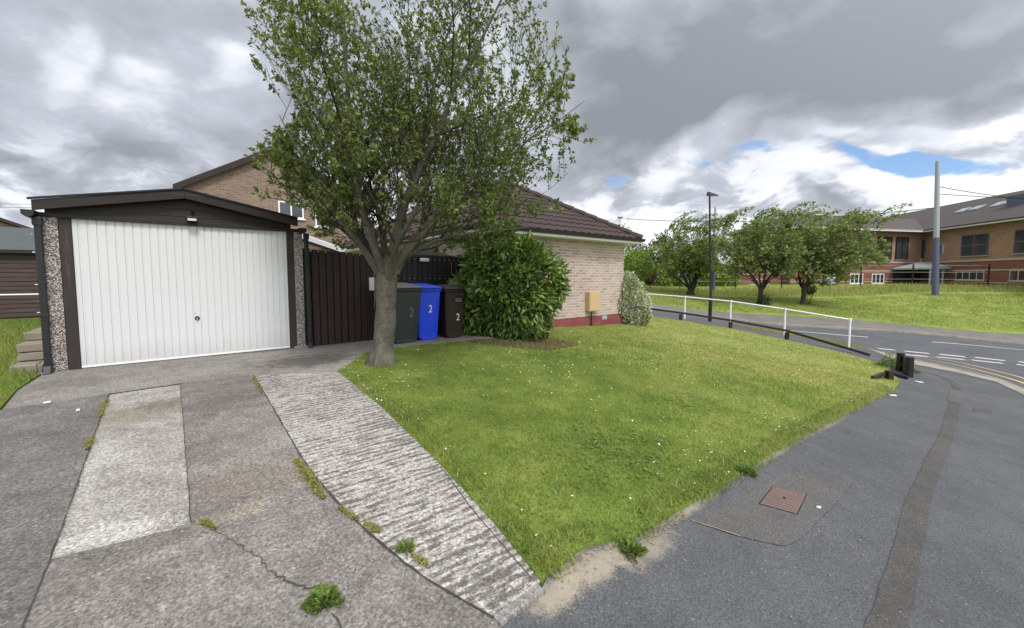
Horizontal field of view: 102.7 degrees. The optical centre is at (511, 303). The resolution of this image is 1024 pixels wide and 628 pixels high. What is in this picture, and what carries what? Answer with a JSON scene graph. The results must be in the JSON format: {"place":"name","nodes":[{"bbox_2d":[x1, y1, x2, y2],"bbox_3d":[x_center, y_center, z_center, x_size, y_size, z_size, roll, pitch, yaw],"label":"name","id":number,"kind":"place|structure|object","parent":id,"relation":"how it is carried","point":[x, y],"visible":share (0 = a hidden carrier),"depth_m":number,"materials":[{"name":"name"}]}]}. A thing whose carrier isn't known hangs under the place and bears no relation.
{"place":"outdoors","nodes":[
{"label":"outdoors","id":0,"kind":"place"},
{"bbox_2d":[0,217,29,227],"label":"distant house","id":1,"kind":"structure","parent":0,"point":[5,222],"depth_m":25.95,"materials":[{"name":"brown brick"}]},
{"bbox_2d":[0,321,40,409],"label":"side grass","id":2,"kind":"structure","parent":0,"point":[35,376],"depth_m":4.71,"materials":[{"name":"plant"}]},
{"bbox_2d":[0,294,38,295],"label":"pipe rail","id":3,"kind":"object","parent":2,"relation":"on","point":[16,294],"visible":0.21,"depth_m":10.62,"materials":[{"name":"white metal"}]},
{"bbox_2d":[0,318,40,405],"bbox_3d":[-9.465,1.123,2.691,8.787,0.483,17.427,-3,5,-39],"label":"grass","id":4,"kind":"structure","parent":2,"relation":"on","point":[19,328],"depth_m":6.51,"materials":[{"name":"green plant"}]},
{"bbox_2d":[9,327,43,372],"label":"steps","id":5,"kind":"structure","parent":2,"relation":"on","point":[30,350],"depth_m":5.39,"materials":[{"name":"beige stone"}]},
{"bbox_2d":[0,394,107,627],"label":"driveway","id":6,"kind":"structure","parent":0,"point":[46,441],"depth_m":2.66,"materials":[{"name":"concrete"}]},
{"bbox_2d":[21,394,108,627],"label":"driveway crack","id":7,"kind":"object","parent":6,"relation":"on","point":[24,621],"visible":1,"depth_m":2.06,"materials":[{"name":"grey concrete"}]},
{"bbox_2d":[82,436,95,450],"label":"moss patch","id":8,"kind":"object","parent":6,"relation":"on","point":[90,440],"visible":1,"depth_m":3.18,"materials":[{"name":"green plant"}]},
{"bbox_2d":[97,398,109,417],"bbox_3d":[-3.918,0.991,3.921,0.103,0.044,0.626,-3,5,-41],"label":"moss patch","id":9,"kind":"object","parent":6,"relation":"on","point":[101,409],"visible":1,"depth_m":3.90,"materials":[{"name":"green plant"}]},
{"bbox_2d":[51,384,190,558],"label":"driveway","id":10,"kind":"structure","parent":0,"point":[137,481],"depth_m":2.77,"materials":[{"name":"concrete"}]},
{"bbox_2d":[2,340,372,409],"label":"driveway","id":11,"kind":"structure","parent":0,"point":[76,384],"depth_m":5.29,"materials":[{"name":"concrete"}]},
{"bbox_2d":[302,248,369,345],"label":"garden gate","id":12,"kind":"structure","parent":11,"relation":"on","point":[339,298],"depth_m":7.30,"materials":[{"name":"brown wood"}]},
{"bbox_2d":[369,265,375,339],"bbox_3d":[-2.529,-0.097,7.802,0.440,1.560,0.100,-3,5,-39],"label":"gate post","id":13,"kind":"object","parent":12,"relation":"attached to","point":[372,276],"depth_m":7.70,"materials":[{"name":"brown wood"}]},
{"bbox_2d":[23,376,500,627],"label":"driveway","id":14,"kind":"structure","parent":0,"point":[218,580],"depth_m":2.06,"materials":[{"name":"concrete"}]},
{"bbox_2d":[180,386,191,522],"bbox_3d":[-2.827,1.081,3.528,0.013,0.164,3.158,-3,5,-40],"label":"driveway crack","id":15,"kind":"object","parent":14,"relation":"on","point":[186,459],"visible":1,"depth_m":2.97,"materials":[{"name":"grey concrete"}]},
{"bbox_2d":[198,518,218,529],"bbox_3d":[-1.715,1.243,2.311,0.167,0.030,0.064,2,4,32],"label":"moss patch","id":16,"kind":"object","parent":14,"relation":"on","point":[206,523],"visible":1,"depth_m":2.31,"materials":[{"name":"green plant"}]},
{"bbox_2d":[251,376,263,392],"bbox_3d":[-2.950,0.926,4.730,0.096,0.047,0.774,-3,5,-39],"label":"moss patch","id":17,"kind":"object","parent":14,"relation":"on","point":[256,382],"visible":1,"depth_m":4.71,"materials":[{"name":"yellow plant"}]},
{"bbox_2d":[212,524,311,588],"bbox_3d":[-1.346,1.291,2.112,0.905,0.062,0.058,2,4,27],"label":"driveway crack","id":18,"kind":"object","parent":14,"relation":"on","point":[283,579],"visible":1,"depth_m":1.99,"materials":[{"name":"grey concrete"}]},
{"bbox_2d":[292,457,326,499],"bbox_3d":[-1.393,1.191,2.830,0.644,0.070,0.171,4,5,44],"label":"moss patch","id":19,"kind":"object","parent":14,"relation":"on","point":[306,476],"visible":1,"depth_m":2.81,"materials":[{"name":"green plant"}]},
{"bbox_2d":[298,581,345,615],"bbox_3d":[-0.847,1.329,1.855,0.195,0.063,0.178,0,4,0],"label":"weed clump","id":20,"kind":"object","parent":14,"relation":"on","point":[323,593],"visible":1,"depth_m":1.85,"materials":[{"name":"green plant"}]},
{"bbox_2d":[254,375,492,617],"bbox_3d":[-1.742,1.156,3.400,0.248,0.302,4.556,-4,5,-43],"label":"driveway crack","id":21,"kind":"object","parent":14,"relation":"on","point":[404,562],"visible":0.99,"depth_m":2.22,"materials":[{"name":"grey concrete"}]},
{"bbox_2d":[3,375,540,617],"bbox_3d":[-2.577,1.317,2.832,5.658,0.599,10.400,-1,4,-19],"label":"driveway base","id":22,"kind":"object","parent":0,"point":[295,445],"visible":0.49,"depth_m":2.78,"materials":[{"name":"grey concrete"}]},
{"bbox_2d":[20,188,312,374],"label":"garage","id":23,"kind":"structure","parent":22,"relation":"on","point":[127,277],"depth_m":5.80,"materials":[{"name":"black wood"}]},
{"bbox_2d":[71,219,289,367],"bbox_3d":[-4.672,-0.183,6.050,2.435,1.947,0.064,-3,5,-39],"label":"door","id":24,"kind":"structure","parent":23,"relation":"in","point":[146,292],"depth_m":5.91,"materials":[{"name":"white metal"}]},
{"bbox_2d":[302,234,346,252],"bbox_3d":[-5.169,-0.632,9.252,2.019,2.435,2.631,-3,5,-39],"label":"lean to","id":25,"kind":"object","parent":23,"relation":"on","point":[315,244],"visible":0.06,"depth_m":8.51,"materials":[{"name":"white plastic"}]},
{"bbox_2d":[397,255,472,284],"bbox_3d":[-1.542,-0.202,8.771,2.240,1.680,0.120,-3,5,-39],"label":"black fence","id":26,"kind":"object","parent":22,"relation":"on","point":[436,269],"visible":0.27,"depth_m":8.54,"materials":[{"name":"metal"}]},
{"bbox_2d":[418,258,428,261],"bbox_3d":[-1.802,-0.897,8.395,0.220,0.090,0.075,-3,5,-39],"label":"bulkhead light","id":27,"kind":"object","parent":26,"relation":"attached to","point":[423,259],"visible":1,"depth_m":8.35,"materials":[{"name":"white plastic"}]},
{"bbox_2d":[2,278,682,367],"bbox_3d":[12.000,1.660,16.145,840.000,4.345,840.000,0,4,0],"label":"ground","id":28,"kind":"structure","parent":0,"point":[159,360],"depth_m":8.15,"materials":[{"name":"grey concrete"}]},
{"bbox_2d":[0,227,39,318],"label":"brown shed","id":29,"kind":"structure","parent":28,"relation":"on","point":[18,271],"depth_m":11.73,"materials":[{"name":"wood"}]},
{"bbox_2d":[173,144,361,253],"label":"brick house","id":30,"kind":"structure","parent":28,"relation":"on","point":[238,180],"depth_m":18.87,"materials":[{"name":"brick"}]},
{"bbox_2d":[278,201,304,220],"bbox_3d":[-10.744,-4.529,19.942,1.219,0.838,0.096,-3,5,-39],"label":"window","id":31,"kind":"structure","parent":30,"relation":"in","point":[283,207],"depth_m":19.95,"materials":[{"name":"white plastic"}]},
{"bbox_2d":[314,215,331,228],"bbox_3d":[-9.566,-4.297,20.914,0.997,0.906,0.096,-3,5,-39],"label":"window","id":32,"kind":"structure","parent":30,"relation":"in","point":[317,224],"depth_m":20.72,"materials":[{"name":"white plastic"}]},
{"bbox_2d":[398,247,449,284],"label":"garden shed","id":33,"kind":"structure","parent":28,"relation":"on","point":[429,252],"depth_m":9.18,"materials":[{"name":"wood"}]},
{"bbox_2d":[337,181,645,326],"bbox_3d":[-1.589,-1.647,14.409,5.964,4.578,10.434,-3,5,-39],"label":"bungalow","id":34,"kind":"object","parent":28,"relation":"on","point":[589,247],"visible":0.32,"depth_m":11.32,"materials":[{"name":"beige brick"}]},
{"bbox_2d":[704,190,1023,287],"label":"office building","id":35,"kind":"structure","parent":28,"relation":"on","point":[986,231],"depth_m":47.54,"materials":[{"name":"red brick"}]},
{"bbox_2d":[850,274,862,283],"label":"window","id":36,"kind":"structure","parent":35,"relation":"in","point":[853,281],"depth_m":49.56,"materials":[{"name":"white plastic"}]},
{"bbox_2d":[856,236,870,259],"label":"window","id":37,"kind":"structure","parent":35,"relation":"in","point":[858,236],"depth_m":49.54,"materials":[{"name":"black paint"}]},
{"bbox_2d":[871,274,884,283],"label":"window","id":38,"kind":"structure","parent":35,"relation":"in","point":[876,278],"depth_m":50.30,"materials":[{"name":"white plastic"}]},
{"bbox_2d":[877,236,892,259],"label":"window","id":39,"kind":"structure","parent":35,"relation":"in","point":[890,239],"depth_m":50.36,"materials":[{"name":"grey glass"}]},
{"bbox_2d":[895,237,908,259],"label":"window","id":40,"kind":"structure","parent":35,"relation":"in","point":[902,243],"depth_m":50.85,"materials":[{"name":"grey glass"}]},
{"bbox_2d":[921,240,925,258],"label":"window","id":41,"kind":"structure","parent":35,"relation":"in","point":[923,241],"depth_m":51.35,"materials":[{"name":"grey glass"}]},
{"bbox_2d":[955,270,984,280],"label":"window","id":42,"kind":"structure","parent":35,"relation":"in","point":[958,275],"depth_m":45.14,"materials":[{"name":"glass"}]},
{"bbox_2d":[960,233,988,256],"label":"window","id":43,"kind":"structure","parent":35,"relation":"in","point":[974,245],"depth_m":44.70,"materials":[{"name":"blue glass"}]},
{"bbox_2d":[1007,270,1023,281],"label":"window","id":44,"kind":"structure","parent":35,"relation":"in","point":[1014,275],"depth_m":40.39,"materials":[{"name":"glass"}]},
{"bbox_2d":[1012,229,1023,254],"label":"window","id":45,"kind":"structure","parent":35,"relation":"in","point":[1018,248],"depth_m":40.23,"materials":[{"name":"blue glass"}]},
{"bbox_2d":[255,372,539,615],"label":"driveway","id":46,"kind":"structure","parent":0,"point":[350,444],"depth_m":2.76,"materials":[{"name":"concrete"}]},
{"bbox_2d":[337,505,360,520],"bbox_3d":[-0.984,1.258,2.467,0.223,0.038,0.074,3,5,34],"label":"moss patch","id":47,"kind":"object","parent":46,"relation":"on","point":[348,513],"visible":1,"depth_m":2.46,"materials":[{"name":"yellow plant"}]},
{"bbox_2d":[363,520,381,532],"bbox_3d":[-0.801,1.284,2.353,0.150,0.032,0.079,2,4,26],"label":"moss patch","id":48,"kind":"object","parent":46,"relation":"on","point":[367,524],"visible":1,"depth_m":2.35,"materials":[{"name":"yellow plant"}]},
{"bbox_2d":[395,537,415,555],"bbox_3d":[-0.574,1.307,2.211,0.112,0.060,0.112,0,4,0],"label":"weed clump","id":49,"kind":"object","parent":46,"relation":"on","point":[403,544],"visible":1,"depth_m":2.20,"materials":[{"name":"green plant"}]},
{"bbox_2d":[410,551,429,565],"bbox_3d":[-0.486,1.334,2.137,0.132,0.033,0.070,1,4,15],"label":"moss patch","id":50,"kind":"object","parent":46,"relation":"on","point":[418,558],"visible":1,"depth_m":2.14,"materials":[{"name":"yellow plant"}]},
{"bbox_2d":[443,470,531,577],"bbox_3d":[-0.209,1.310,2.543,0.023,0.115,1.103,-2,5,-33],"label":"driveway joint","id":51,"kind":"object","parent":46,"relation":"on","point":[489,528],"visible":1,"depth_m":2.41,"materials":[{"name":"grey concrete"}]},
{"bbox_2d":[366,327,540,351],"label":"concrete path","id":52,"kind":"structure","parent":0,"point":[438,339],"depth_m":7.62,"materials":[{"name":"grey concrete"}]},
{"bbox_2d":[394,283,422,343],"bbox_3d":[-2.019,0.151,7.357,0.609,1.052,0.722,-3,5,-39],"label":"wheelie bin","id":53,"kind":"object","parent":52,"relation":"on","point":[407,308],"visible":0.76,"depth_m":7.17,"materials":[{"name":"grey plastic"}]},
{"bbox_2d":[410,283,441,339],"bbox_3d":[-1.677,0.135,7.689,0.504,1.032,0.663,-3,5,-39],"label":"wheelie bin","id":54,"kind":"object","parent":52,"relation":"on","point":[428,312],"visible":0.7,"depth_m":7.50,"materials":[{"name":"blue plastic"}]},
{"bbox_2d":[436,284,465,337],"bbox_3d":[-1.229,0.130,7.984,0.483,1.012,0.630,-3,5,-39],"label":"wheelie bin","id":55,"kind":"object","parent":52,"relation":"on","point":[451,312],"visible":0.84,"depth_m":7.79,"materials":[{"name":"brown plastic"}]},
{"bbox_2d":[0,0,1023,276],"label":"sky","id":56,"kind":"structure","parent":0,"point":[845,105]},
{"bbox_2d":[338,314,899,586],"bbox_3d":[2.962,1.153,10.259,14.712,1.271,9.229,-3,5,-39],"label":"lawn","id":57,"kind":"structure","parent":0,"point":[592,511],"depth_m":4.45,"materials":[{"name":"plant"}]},
{"bbox_2d":[240,0,596,366],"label":"garden tree","id":58,"kind":"object","parent":57,"relation":"on","point":[385,262],"visible":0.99,"depth_m":5.15,"materials":[{"name":"green plant"}]},
{"bbox_2d":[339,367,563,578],"bbox_3d":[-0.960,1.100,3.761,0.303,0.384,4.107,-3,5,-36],"label":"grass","id":59,"kind":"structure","parent":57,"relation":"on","point":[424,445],"depth_m":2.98,"materials":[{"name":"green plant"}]},
{"bbox_2d":[446,218,573,339],"bbox_3d":[-0.084,-0.452,8.445,2.471,2.610,2.310,3,5,35],"label":"laurel bush","id":60,"kind":"object","parent":57,"relation":"on","point":[516,310],"visible":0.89,"depth_m":8.04,"materials":[{"name":"green plant"}]},
{"bbox_2d":[466,336,576,349],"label":"leaf litter","id":61,"kind":"object","parent":57,"relation":"on","point":[528,342],"visible":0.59,"depth_m":7.87,"materials":[{"name":"plant"}]},
{"bbox_2d":[365,338,794,512],"bbox_3d":[1.008,1.099,6.133,5.558,0.664,5.010,-3,5,-41],"label":"clover","id":62,"kind":"object","parent":57,"relation":"on","point":[602,456],"visible":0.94,"depth_m":4.57,"materials":[{"name":"green plant"}]},
{"bbox_2d":[344,320,885,545],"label":"daisies","id":63,"kind":"object","parent":57,"relation":"on","point":[611,388],"visible":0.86,"depth_m":5.59,"materials":[{"name":"white plant"}]},
{"bbox_2d":[368,340,862,513],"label":"dry clippings","id":64,"kind":"object","parent":57,"relation":"on","point":[573,411],"visible":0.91,"depth_m":4.61,"materials":[{"name":"yellow plant"}]},
{"bbox_2d":[617,270,652,325],"bbox_3d":[3.630,-0.175,12.706,1.487,1.723,1.232,0,4,0],"label":"variegated bush","id":65,"kind":"object","parent":57,"relation":"on","point":[636,286],"visible":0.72,"depth_m":12.35,"materials":[{"name":"green plant"}]},
{"bbox_2d":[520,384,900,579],"bbox_3d":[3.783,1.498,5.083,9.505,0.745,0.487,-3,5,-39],"label":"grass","id":66,"kind":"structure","parent":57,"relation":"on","point":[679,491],"depth_m":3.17,"materials":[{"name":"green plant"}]},
{"bbox_2d":[871,370,893,379],"bbox_3d":[8.023,1.627,8.930,0.745,0.300,0.172,-1,4,-21],"label":"stub post","id":67,"kind":"object","parent":57,"relation":"on","point":[888,374],"visible":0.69,"depth_m":8.96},
{"bbox_2d":[501,310,1023,627],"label":"pavement","id":68,"kind":"structure","parent":0,"point":[973,527],"depth_m":2.66,"materials":[{"name":"grey asphalt"}]},
{"bbox_2d":[0,358,1020,626],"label":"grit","id":69,"kind":"object","parent":68,"relation":"on","point":[450,484],"visible":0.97,"depth_m":2.81,"materials":[{"name":"stone"}]},
{"bbox_2d":[493,584,544,626],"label":"edging kerb","id":70,"kind":"structure","parent":68,"relation":"on","point":[510,611],"depth_m":1.91,"materials":[{"name":"concrete"}]},
{"bbox_2d":[557,510,686,587],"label":"soil crumbs","id":71,"kind":"object","parent":68,"relation":"on","point":[592,553],"visible":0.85,"depth_m":2.37,"materials":[{"name":"brown soil"}]},
{"bbox_2d":[618,534,649,563],"bbox_3d":[0.687,1.404,2.367,0.181,0.084,0.194,3,5,38],"label":"weed clump","id":72,"kind":"object","parent":68,"relation":"on","point":[627,543],"visible":1,"depth_m":2.35,"materials":[{"name":"green plant"}]},
{"bbox_2d":[706,192,718,321],"bbox_3d":[9.701,-2.220,19.997,0.534,6.393,0.213,0,4,0],"label":"street lamp","id":73,"kind":"object","parent":68,"relation":"on","point":[709,194],"visible":0.83,"depth_m":19.98,"materials":[{"name":"black metal"}]},
{"bbox_2d":[734,463,758,478],"bbox_3d":[2.018,1.418,3.533,0.201,0.093,0.178,2,4,22],"label":"weed clump","id":74,"kind":"object","parent":68,"relation":"on","point":[751,471],"visible":0.94,"depth_m":3.49,"materials":[{"name":"green plant"}]},
{"bbox_2d":[649,294,851,346],"bbox_3d":[9.311,0.574,17.476,0.106,1.831,8.081,-3,5,-41],"label":"white railing","id":75,"kind":"object","parent":68,"relation":"on","point":[849,319],"visible":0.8,"depth_m":16.18,"materials":[{"name":"metal"}]},
{"bbox_2d":[634,306,870,355],"bbox_3d":[8.198,0.835,15.002,7.475,1.218,0.676,3,5,37],"label":"knee rail","id":76,"kind":"object","parent":68,"relation":"on","point":[787,332],"visible":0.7,"depth_m":14.52,"materials":[{"name":"metal"}]},
{"bbox_2d":[696,471,850,544],"bbox_3d":[2.151,1.520,3.167,1.976,0.194,0.442,-3,5,-37],"label":"pavement patch","id":77,"kind":"object","parent":68,"relation":"on","point":[748,515],"visible":1,"depth_m":2.97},
{"bbox_2d":[759,487,806,514],"bbox_3d":[2.117,1.537,3.181,0.227,0.119,0.572,4,5,45],"label":"manhole cover","id":78,"kind":"object","parent":68,"relation":"on","point":[789,501],"visible":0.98,"depth_m":3.14,"materials":[{"name":"brown metal"}]},
{"bbox_2d":[728,324,865,348],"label":"grass verge","id":79,"kind":"object","parent":68,"relation":"on","point":[794,335],"depth_m":16.84,"materials":[{"name":"plant"}]},
{"bbox_2d":[873,351,921,373],"bbox_3d":[10.176,1.514,10.815,0.813,0.547,0.984,-3,5,-42],"label":"weed clump","id":80,"kind":"object","parent":68,"relation":"on","point":[886,361],"visible":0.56,"depth_m":10.83,"materials":[{"name":"green plant"}]},
{"bbox_2d":[894,373,908,378],"bbox_3d":[9.009,1.670,9.482,0.090,0.103,0.252,-2,4,-27],"label":"loose timber","id":81,"kind":"object","parent":68,"relation":"on","point":[901,376],"visible":0.87,"depth_m":9.44,"materials":[{"name":"black paint"}]},
{"bbox_2d":[896,353,914,377],"bbox_3d":[9.721,1.546,10.144,0.157,0.608,1.057,3,5,34],"label":"corner fence","id":82,"kind":"object","parent":68,"relation":"on","point":[904,365],"visible":0.73,"depth_m":9.80,"materials":[{"name":"black paint"}]},
{"bbox_2d":[864,402,960,627],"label":"pavement trench","id":83,"kind":"object","parent":68,"relation":"on","point":[899,578],"visible":1,"depth_m":2.80,"materials":[{"name":"grey asphalt"}]},
{"bbox_2d":[923,371,960,389],"bbox_3d":[10.506,1.856,9.914,0.377,0.106,2.378,2,4,32],"label":"pavement trench","id":84,"kind":"object","parent":68,"relation":"on","point":[954,385],"visible":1,"depth_m":9.75,"materials":[{"name":"grey asphalt"}]},
{"bbox_2d":[866,348,1023,393],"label":"kerb","id":85,"kind":"structure","parent":68,"relation":"on","point":[1017,389],"depth_m":11.82,"materials":[{"name":"concrete"}]},
{"bbox_2d":[947,389,963,403],"bbox_3d":[8.871,1.843,8.181,1.918,0.155,0.200,-3,5,-42],"label":"pavement trench","id":86,"kind":"object","parent":68,"relation":"on","point":[955,396],"visible":1,"depth_m":8.11,"materials":[{"name":"grey asphalt"}]},
{"bbox_2d":[972,408,992,413],"bbox_3d":[8.242,1.891,7.170,0.775,0.128,0.211,-3,5,-38],"label":"manhole cover","id":87,"kind":"object","parent":68,"relation":"on","point":[980,410],"visible":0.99,"depth_m":7.13,"materials":[{"name":"black paint"}]},
{"bbox_2d":[623,281,1023,333],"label":"grass bank","id":88,"kind":"structure","parent":0,"point":[957,314],"depth_m":31.97,"materials":[{"name":"plant"}]},
{"bbox_2d":[618,223,642,269],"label":"tree","id":89,"kind":"object","parent":88,"relation":"on","point":[628,247],"visible":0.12,"depth_m":44.37,"materials":[{"name":"green plant"}]},
{"bbox_2d":[623,248,654,283],"bbox_3d":[12.021,-3.421,39.873,3.673,4.086,2.762,0,4,0],"label":"round bush","id":90,"kind":"object","parent":88,"relation":"on","point":[640,253],"visible":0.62,"depth_m":39.29,"materials":[{"name":"green plant"}]},
{"bbox_2d":[629,243,648,268],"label":"dark conifer","id":91,"kind":"object","parent":88,"relation":"on","point":[642,247],"visible":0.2,"depth_m":63.32,"materials":[{"name":"green plant"}]},
{"bbox_2d":[642,267,656,285],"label":"copper bush","id":92,"kind":"object","parent":88,"relation":"on","point":[649,281],"visible":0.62,"depth_m":41.65,"materials":[{"name":"brown plant"}]},
{"bbox_2d":[639,232,676,279],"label":"distant tree","id":93,"kind":"object","parent":88,"relation":"on","point":[650,246],"visible":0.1,"depth_m":68.87,"materials":[{"name":"green plant"}]},
{"bbox_2d":[646,210,736,294],"bbox_3d":[15.728,-4.466,35.840,7.764,7.628,5.173,0,4,0],"label":"street tree","id":94,"kind":"object","parent":88,"relation":"on","point":[691,259],"visible":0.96,"depth_m":35.19,"materials":[{"name":"green plant"}]},
{"bbox_2d":[643,261,740,285],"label":"hedge","id":95,"kind":"object","parent":88,"relation":"on","point":[675,282],"visible":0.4,"depth_m":44.77,"materials":[{"name":"green plant"}]},
{"bbox_2d":[712,207,715,292],"bbox_3d":[18.619,-4.868,37.760,0.400,7.905,0.400,0,4,0],"label":"tram pole","id":96,"kind":"object","parent":88,"relation":"on","point":[713,279],"visible":0.41,"depth_m":37.75,"materials":[{"name":"grey metal"}]},
{"bbox_2d":[756,294,771,304],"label":"sucker shrub","id":97,"kind":"object","parent":88,"relation":"on","point":[768,300],"visible":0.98,"depth_m":30.63,"materials":[{"name":"green plant"}]},
{"bbox_2d":[704,201,829,303],"bbox_3d":[18.546,-3.681,30.928,7.557,7.614,5.907,0,4,0],"label":"street tree","id":98,"kind":"object","parent":88,"relation":"on","point":[774,257],"visible":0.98,"depth_m":30.09,"materials":[{"name":"green plant"}]},
{"bbox_2d":[806,284,816,303],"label":"sucker shrub","id":99,"kind":"object","parent":88,"relation":"on","point":[813,287],"visible":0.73,"depth_m":31.37,"materials":[{"name":"green plant"}]},
{"bbox_2d":[679,264,989,288],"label":"wire fence","id":100,"kind":"object","parent":88,"relation":"on","point":[988,272],"visible":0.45,"depth_m":41.27,"materials":[{"name":"black metal"}]},
{"bbox_2d":[780,203,912,304],"bbox_3d":[24.768,-3.592,30.876,8.051,7.594,6.633,0,4,0],"label":"street tree","id":101,"kind":"object","parent":88,"relation":"on","point":[845,257],"visible":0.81,"depth_m":29.70,"materials":[{"name":"green plant"}]},
{"bbox_2d":[931,161,943,294],"bbox_3d":[37.115,-6.447,35.711,1.110,11.755,0.500,0,4,0],"label":"tram pole","id":102,"kind":"object","parent":88,"relation":"on","point":[937,249],"visible":0.86,"depth_m":35.63,"materials":[{"name":"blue metal"}]},
{"bbox_2d":[634,207,933,221],"bbox_3d":[25.083,-8.912,41.558,26.473,1.150,0.054,2,4,27],"label":"tram wire","id":103,"kind":"object","parent":102,"relation":"attached to","point":[791,219],"visible":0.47,"depth_m":39.90,"materials":[{"name":"black paint"}]},
{"bbox_2d":[941,187,1021,198],"bbox_3d":[48.055,-9.879,37.490,22.826,0.900,0.054,-1,4,-10],"label":"tram wire","id":104,"kind":"object","parent":102,"relation":"attached to","point":[980,193],"visible":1,"depth_m":36.28,"materials":[{"name":"black paint"}]},
{"bbox_2d":[941,194,1023,198],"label":"tram wire","id":105,"kind":"object","parent":102,"relation":"attached to","point":[977,196],"visible":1,"depth_m":36.26,"materials":[{"name":"black paint"}]},
{"bbox_2d":[623,300,1023,341],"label":"pavement","id":106,"kind":"structure","parent":0,"point":[844,323],"depth_m":26.04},
{"bbox_2d":[626,305,1023,387],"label":"road","id":107,"kind":"structure","parent":0,"point":[933,347],"depth_m":20.75,"materials":[{"name":"grey asphalt"}]},
{"bbox_2d":[624,304,1023,343],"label":"kerb","id":108,"kind":"structure","parent":107,"relation":"on","point":[871,329],"depth_m":24.50,"materials":[{"name":"concrete"}]},
{"bbox_2d":[724,323,1023,389],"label":"kerb","id":109,"kind":"structure","parent":107,"relation":"on","point":[967,370],"depth_m":11.88,"materials":[{"name":"concrete"}]},
{"bbox_2d":[913,356,1023,383],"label":"yellow line","id":110,"kind":"object","parent":107,"relation":"on","point":[987,372],"visible":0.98,"depth_m":13.43,"materials":[{"name":"paint"}]},
{"bbox_2d":[643,281,1023,296],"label":"long grass","id":111,"kind":"structure","parent":0,"point":[902,287],"depth_m":37.99,"materials":[{"name":"green plant"}]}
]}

